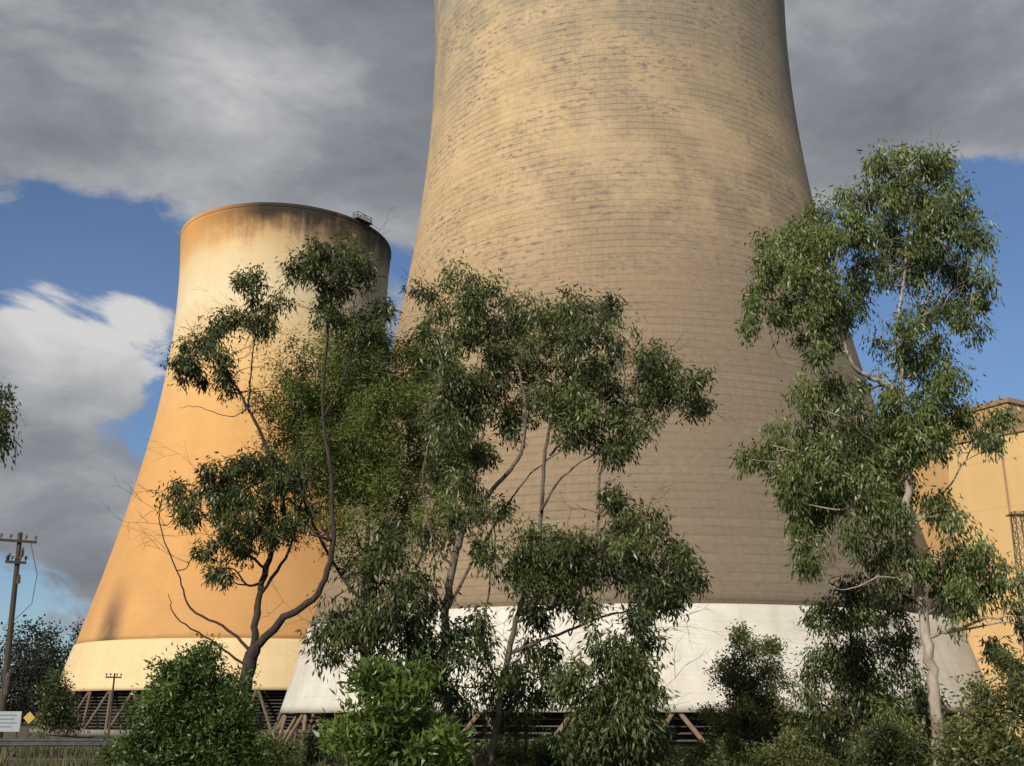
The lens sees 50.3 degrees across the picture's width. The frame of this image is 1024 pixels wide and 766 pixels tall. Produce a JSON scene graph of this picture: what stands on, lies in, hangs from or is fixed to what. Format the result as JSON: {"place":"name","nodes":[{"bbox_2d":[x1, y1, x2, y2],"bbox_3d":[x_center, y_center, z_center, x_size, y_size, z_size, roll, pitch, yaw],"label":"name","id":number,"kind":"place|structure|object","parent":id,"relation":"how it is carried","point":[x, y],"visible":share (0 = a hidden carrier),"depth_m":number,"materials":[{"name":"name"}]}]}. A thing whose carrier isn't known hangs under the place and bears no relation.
{"place":"outdoors","nodes":[
{"label":"outdoors","id":0,"kind":"place"},
{"bbox_2d":[3,718,1014,758],"bbox_3d":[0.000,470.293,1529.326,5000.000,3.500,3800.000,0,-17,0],"label":"ground","id":1,"kind":"structure","parent":0,"point":[22,733],"depth_m":211.00,"materials":[{"name":"green plant"}]},
{"bbox_2d":[0,711,21,756],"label":"road sign","id":2,"kind":"object","parent":1,"relation":"on","point":[10,721],"visible":0.88,"depth_m":47.74,"materials":[{"name":"metal"}]},
{"bbox_2d":[0,375,25,469],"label":"gum tree","id":3,"kind":"object","parent":1,"relation":"on","point":[5,419],"visible":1,"depth_m":31.39,"materials":[{"name":"green plant"}]},
{"bbox_2d":[0,532,36,749],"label":"power pole","id":4,"kind":"object","parent":1,"relation":"on","point":[6,674],"visible":0.98,"depth_m":60.90,"materials":[{"name":"brown wood"}]},
{"bbox_2d":[23,712,34,747],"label":"road sign","id":5,"kind":"object","parent":1,"relation":"on","point":[29,717],"visible":0.78,"depth_m":49.68,"materials":[{"name":"metal"}]},
{"bbox_2d":[0,614,83,724],"bbox_3d":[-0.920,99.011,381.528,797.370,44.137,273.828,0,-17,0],"label":"woodland","id":6,"kind":"object","parent":1,"relation":"on","point":[30,672],"visible":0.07,"depth_m":372.01,"materials":[{"name":"green plant"}]},
{"bbox_2d":[0,738,113,755],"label":"guard rail","id":7,"kind":"object","parent":1,"relation":"on","point":[7,742],"visible":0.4,"depth_m":46.48,"materials":[{"name":"metal"}]},
{"bbox_2d":[26,661,90,737],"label":"shrub","id":8,"kind":"object","parent":1,"relation":"on","point":[56,701],"visible":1,"depth_m":71.67,"materials":[{"name":"green plant"}]},
{"bbox_2d":[91,737,129,765],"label":"shrub","id":9,"kind":"object","parent":1,"relation":"on","point":[107,755],"visible":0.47,"depth_m":33.59,"materials":[{"name":"green plant"}]},
{"bbox_2d":[105,673,121,737],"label":"power pole","id":10,"kind":"object","parent":1,"relation":"on","point":[111,704],"visible":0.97,"depth_m":105.63,"materials":[{"name":"brown wood"}]},
{"bbox_2d":[97,631,281,765],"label":"shrub","id":11,"kind":"object","parent":1,"relation":"on","point":[168,720],"visible":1,"depth_m":25.20,"materials":[{"name":"green plant"}]},
{"bbox_2d":[29,202,390,735],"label":"cooling tower","id":12,"kind":"structure","parent":1,"relation":"on","point":[131,622],"depth_m":232.78,"materials":[{"name":"concrete"}]},
{"bbox_2d":[105,207,411,765],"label":"gum tree","id":13,"kind":"object","parent":1,"relation":"on","point":[231,503],"visible":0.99,"depth_m":33.81,"materials":[{"name":"green plant"}]},
{"bbox_2d":[236,726,295,765],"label":"shrub","id":14,"kind":"object","parent":1,"relation":"on","point":[275,748],"visible":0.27,"depth_m":30.96,"materials":[{"name":"green plant"}]},
{"bbox_2d":[272,734,301,761],"bbox_3d":[-7.837,13.092,37.895,1.856,1.684,2.003,0,-17,0],"label":"shrub","id":15,"kind":"object","parent":1,"relation":"on","point":[296,749],"visible":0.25,"depth_m":38.01,"materials":[{"name":"green plant"}]},
{"bbox_2d":[281,722,350,765],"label":"shrub","id":16,"kind":"object","parent":1,"relation":"on","point":[311,757],"visible":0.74,"depth_m":34.03,"materials":[{"name":"green plant"}]},
{"bbox_2d":[236,294,495,737],"bbox_3d":[-4.867,4.703,35.425,8.682,15.749,6.426,0,-17,0],"label":"wattle tree","id":17,"kind":"object","parent":1,"relation":"on","point":[377,403],"visible":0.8,"depth_m":35.54,"materials":[{"name":"green plant"}]},
{"bbox_2d":[310,647,478,765],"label":"shrub","id":18,"kind":"object","parent":1,"relation":"on","point":[391,708],"visible":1,"depth_m":17.54,"materials":[{"name":"green plant"}]},
{"bbox_2d":[250,478,549,764],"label":"gum tree","id":19,"kind":"object","parent":1,"relation":"on","point":[374,624],"visible":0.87,"depth_m":25.96,"materials":[{"name":"green plant"}]},
{"bbox_2d":[425,734,480,765],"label":"shrub","id":20,"kind":"object","parent":1,"relation":"on","point":[457,760],"visible":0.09,"depth_m":28.24,"materials":[{"name":"green plant"}]},
{"bbox_2d":[454,731,495,765],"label":"shrub","id":21,"kind":"object","parent":1,"relation":"on","point":[481,755],"visible":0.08,"depth_m":31.75,"materials":[{"name":"green plant"}]},
{"bbox_2d":[477,738,505,765],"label":"shrub","id":22,"kind":"object","parent":1,"relation":"on","point":[486,747],"visible":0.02,"depth_m":34.80,"materials":[{"name":"green plant"}]},
{"bbox_2d":[480,723,543,765],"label":"shrub","id":23,"kind":"object","parent":1,"relation":"on","point":[511,751],"visible":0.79,"depth_m":31.79,"materials":[{"name":"green plant"}]},
{"bbox_2d":[464,596,588,765],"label":"gum tree","id":24,"kind":"object","parent":1,"relation":"on","point":[534,699],"visible":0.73,"depth_m":29.48,"materials":[{"name":"green plant"}]},
{"bbox_2d":[518,733,555,764],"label":"shrub","id":25,"kind":"object","parent":1,"relation":"on","point":[535,744],"visible":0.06,"depth_m":35.87,"materials":[{"name":"green plant"}]},
{"bbox_2d":[343,250,740,765],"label":"gum tree","id":26,"kind":"object","parent":1,"relation":"on","point":[635,564],"visible":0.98,"depth_m":30.16,"materials":[{"name":"green plant"}]},
{"bbox_2d":[517,735,566,765],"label":"shrub","id":27,"kind":"object","parent":1,"relation":"on","point":[542,755],"visible":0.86,"depth_m":30.82,"materials":[{"name":"green plant"}]},
{"bbox_2d":[540,728,595,765],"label":"shrub","id":28,"kind":"object","parent":1,"relation":"on","point":[555,739],"visible":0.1,"depth_m":33.98,"materials":[{"name":"green plant"}]},
{"bbox_2d":[515,589,722,765],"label":"gum tree","id":29,"kind":"object","parent":1,"relation":"on","point":[618,701],"visible":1,"depth_m":24.42,"materials":[{"name":"green plant"}]},
{"bbox_2d":[273,0,1003,749],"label":"cooling tower","id":30,"kind":"structure","parent":1,"relation":"on","point":[637,150],"depth_m":125.94,"materials":[{"name":"concrete"}]},
{"bbox_2d":[638,722,706,765],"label":"shrub","id":31,"kind":"object","parent":1,"relation":"on","point":[671,761],"visible":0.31,"depth_m":32.81,"materials":[{"name":"green plant"}]},
{"bbox_2d":[669,737,722,765],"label":"shrub","id":32,"kind":"object","parent":1,"relation":"on","point":[700,748],"visible":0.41,"depth_m":35.62,"materials":[{"name":"green plant"}]},
{"bbox_2d":[697,731,779,765],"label":"shrub","id":33,"kind":"object","parent":1,"relation":"on","point":[743,753],"visible":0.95,"depth_m":32.00,"materials":[{"name":"green plant"}]},
{"bbox_2d":[688,619,807,765],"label":"shrub","id":34,"kind":"object","parent":1,"relation":"on","point":[748,711],"visible":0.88,"depth_m":34.34,"materials":[{"name":"green plant"}]},
{"bbox_2d":[750,724,840,765],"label":"shrub","id":35,"kind":"object","parent":1,"relation":"on","point":[793,740],"visible":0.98,"depth_m":31.79,"materials":[{"name":"green plant"}]},
{"bbox_2d":[781,717,855,765],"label":"shrub","id":36,"kind":"object","parent":1,"relation":"on","point":[816,743],"visible":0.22,"depth_m":34.55,"materials":[{"name":"green plant"}]},
{"bbox_2d":[680,129,1023,765],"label":"gum tree","id":37,"kind":"object","parent":1,"relation":"on","point":[909,444],"visible":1,"depth_m":30.76,"materials":[{"name":"green plant"}]},
{"bbox_2d":[784,534,953,765],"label":"gum tree","id":38,"kind":"object","parent":1,"relation":"on","point":[866,694],"visible":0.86,"depth_m":32.63,"materials":[{"name":"green plant"}]},
{"bbox_2d":[841,713,932,765],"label":"shrub","id":39,"kind":"object","parent":1,"relation":"on","point":[884,746],"visible":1,"depth_m":28.28,"materials":[{"name":"green plant"}]},
{"bbox_2d":[898,727,953,765],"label":"shrub","id":40,"kind":"object","parent":1,"relation":"on","point":[931,752],"visible":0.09,"depth_m":33.88,"materials":[{"name":"green plant"}]},
{"bbox_2d":[929,722,981,765],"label":"shrub","id":41,"kind":"object","parent":1,"relation":"on","point":[953,747],"visible":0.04,"depth_m":35.63,"materials":[{"name":"green plant"}]},
{"bbox_2d":[919,643,1023,765],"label":"shrub","id":42,"kind":"object","parent":1,"relation":"on","point":[983,748],"visible":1,"depth_m":22.51,"materials":[{"name":"green plant"}]},
{"bbox_2d":[945,427,1023,744],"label":"power station annexe","id":43,"kind":"structure","parent":1,"relation":"on","point":[991,493],"depth_m":135.98,"materials":[{"name":"beige concrete"}]},
{"bbox_2d":[1005,511,1023,652],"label":"lattice tower","id":44,"kind":"structure","parent":1,"relation":"on","point":[1014,514],"depth_m":105.25,"materials":[{"name":"metal"}]},
{"bbox_2d":[0,743,1023,765],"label":"grass","id":45,"kind":"structure","parent":0,"point":[32,752],"depth_m":45.23,"materials":[{"name":"green plant"}]},
{"bbox_2d":[0,0,1023,713],"label":"sky","id":46,"kind":"structure","parent":0,"point":[123,123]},
{"bbox_2d":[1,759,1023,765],"bbox_3d":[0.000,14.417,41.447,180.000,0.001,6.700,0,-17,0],"label":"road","id":47,"kind":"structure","parent":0,"point":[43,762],"depth_m":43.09,"materials":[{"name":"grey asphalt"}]},
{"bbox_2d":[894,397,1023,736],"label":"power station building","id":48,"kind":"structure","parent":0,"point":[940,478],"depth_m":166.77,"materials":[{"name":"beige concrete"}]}
]}

